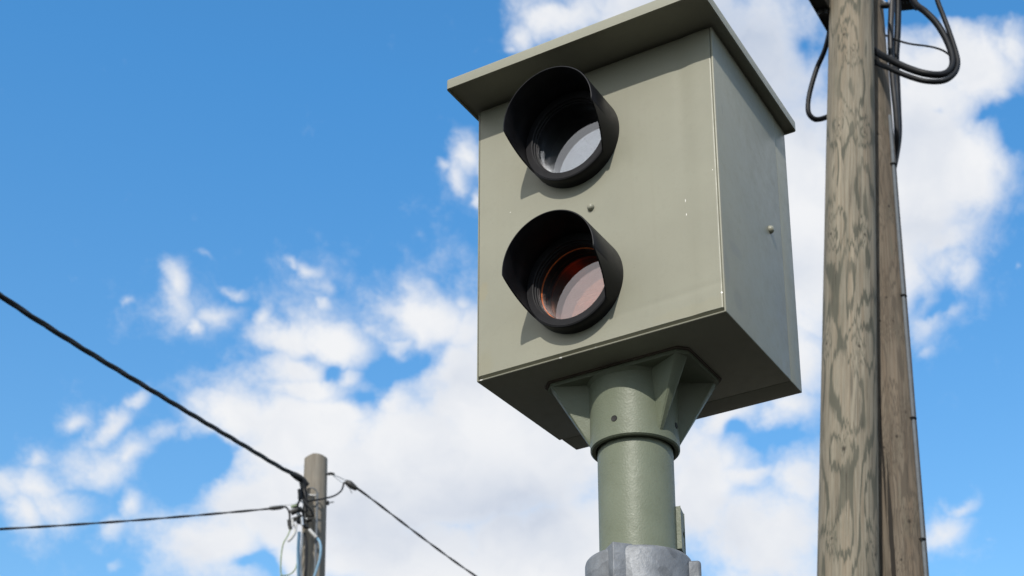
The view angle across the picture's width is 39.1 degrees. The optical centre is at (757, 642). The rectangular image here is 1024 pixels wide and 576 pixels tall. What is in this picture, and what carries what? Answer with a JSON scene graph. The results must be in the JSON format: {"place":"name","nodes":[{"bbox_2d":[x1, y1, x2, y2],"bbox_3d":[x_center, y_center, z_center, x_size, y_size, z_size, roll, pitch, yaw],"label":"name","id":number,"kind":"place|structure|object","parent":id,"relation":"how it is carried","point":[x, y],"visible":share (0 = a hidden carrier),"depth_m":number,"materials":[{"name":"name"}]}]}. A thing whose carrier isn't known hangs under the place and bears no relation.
{"place":"outdoors","nodes":[
{"label":"outdoors","id":0,"kind":"place"},
{"bbox_2d":[0,0,1023,575],"label":"sky","id":1,"kind":"structure","parent":0,"point":[263,214],"materials":[{"name":"blue"}]},
{"bbox_3d":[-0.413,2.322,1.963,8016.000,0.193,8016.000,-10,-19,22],"label":"ground","id":2,"kind":"structure","parent":0,"visible":0},
{"bbox_2d":[300,453,333,575],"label":"utility pole","id":3,"kind":"object","parent":2,"relation":"on","point":[315,470],"visible":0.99,"depth_m":12.95,"materials":[{"name":"grey wood"}]},
{"bbox_2d":[285,482,313,529],"bbox_3d":[-4.163,-1.251,12.758,0.259,0.495,0.136,4,-18,-21],"label":"line bracket","id":4,"kind":"object","parent":3,"relation":"attached to","point":[304,519],"visible":1,"depth_m":12.72,"materials":[{"name":"grey metal"}]},
{"bbox_2d":[0,504,294,529],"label":"overhead cable","id":5,"kind":"object","parent":4,"relation":"attached to","point":[277,507],"visible":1,"depth_m":12.39,"materials":[{"name":"black plastic"}]},
{"bbox_2d":[0,292,308,511],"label":"overhead cable","id":6,"kind":"object","parent":4,"relation":"attached to","point":[301,479],"visible":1,"depth_m":10.21,"materials":[{"name":"black plastic"}]},
{"bbox_2d":[280,524,296,575],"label":"loose wire","id":7,"kind":"object","parent":4,"relation":"hanging from","point":[293,534],"visible":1,"depth_m":12.58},
{"bbox_2d":[296,531,300,575],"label":"loose wire","id":8,"kind":"object","parent":4,"relation":"hanging from","point":[298,552],"visible":1,"depth_m":12.57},
{"bbox_2d":[300,533,302,575],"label":"loose wire","id":9,"kind":"object","parent":4,"relation":"hanging from","point":[301,554],"visible":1,"depth_m":12.59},
{"bbox_2d":[303,533,307,575],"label":"loose wire","id":10,"kind":"object","parent":3,"relation":"hanging from","point":[306,554],"visible":1,"depth_m":12.63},
{"bbox_2d":[308,528,321,575],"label":"loose wire","id":11,"kind":"object","parent":3,"relation":"attached to","point":[313,534],"visible":1,"depth_m":12.65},
{"bbox_2d":[307,472,476,575],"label":"overhead cable","id":12,"kind":"object","parent":3,"relation":"attached to","point":[350,485],"visible":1,"depth_m":13.39,"materials":[{"name":"black plastic"}]},
{"bbox_2d":[447,0,801,575],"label":"speed camera","id":13,"kind":"object","parent":2,"relation":"on","point":[636,310],"visible":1,"depth_m":2.82,"materials":[{"name":"paint"}]},
{"bbox_2d":[562,118,801,449],"bbox_3d":[-0.188,-0.799,3.141,0.554,0.650,0.061,-10,-19,22],"label":"rear door","id":14,"kind":"structure","parent":13,"relation":"in","point":[792,387],"depth_m":3.01,"materials":[{"name":"green paint"}]},
{"bbox_2d":[817,0,878,575],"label":"utility pole","id":15,"kind":"object","parent":2,"relation":"on","point":[848,525],"visible":1,"depth_m":6.15,"materials":[{"name":"brown wood"}]},
{"bbox_2d":[809,0,829,33],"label":"junction box","id":16,"kind":"object","parent":15,"relation":"attached to","point":[821,8],"visible":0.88,"depth_m":6.70,"materials":[{"name":"black plastic"}]},
{"bbox_2d":[874,0,928,575],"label":"utility pole","id":17,"kind":"object","parent":2,"relation":"on","point":[902,543],"visible":0.59,"depth_m":6.29,"materials":[{"name":"brown wood"}]},
{"bbox_2d":[805,33,828,121],"bbox_3d":[0.328,-2.995,6.888,0.261,1.057,0.065,6,-19,-27],"label":"cable","id":18,"kind":"object","parent":17,"relation":"attached to","point":[811,117],"visible":0.71,"depth_m":6.74,"materials":[{"name":"black rubber"}]},
{"bbox_2d":[880,0,889,8],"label":"cable clamp","id":19,"kind":"object","parent":17,"relation":"attached to","point":[884,5],"visible":1,"depth_m":6.83,"materials":[{"name":"metal"}]},
{"bbox_2d":[887,0,899,161],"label":"cable","id":20,"kind":"object","parent":17,"relation":"attached to","point":[892,76],"visible":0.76,"depth_m":6.95,"materials":[{"name":"black rubber"}]},
{"bbox_2d":[901,0,916,10],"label":"junction box","id":21,"kind":"object","parent":20,"relation":"attached to","point":[906,5],"visible":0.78,"depth_m":7.22,"materials":[{"name":"black plastic"}]},
{"bbox_2d":[894,0,901,167],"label":"cable","id":22,"kind":"object","parent":21,"relation":"attached to","point":[897,28],"visible":0.57,"depth_m":7.05,"materials":[{"name":"black rubber"}]},
{"bbox_2d":[874,0,955,78],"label":"cable","id":23,"kind":"object","parent":17,"relation":"attached to","point":[930,17],"visible":0.89,"depth_m":6.68,"materials":[{"name":"black rubber"}]},
{"bbox_2d":[874,0,960,84],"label":"cable","id":24,"kind":"object","parent":17,"relation":"attached to","point":[950,77],"visible":0.92,"depth_m":6.65,"materials":[{"name":"black rubber"}]},
{"bbox_2d":[886,35,948,55],"bbox_3d":[0.786,-2.906,6.850,0.024,0.394,0.393,13,-24,-42],"label":"cable","id":25,"kind":"object","parent":17,"relation":"attached to","point":[934,47],"visible":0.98,"depth_m":6.84,"materials":[{"name":"black rubber"}]}
]}

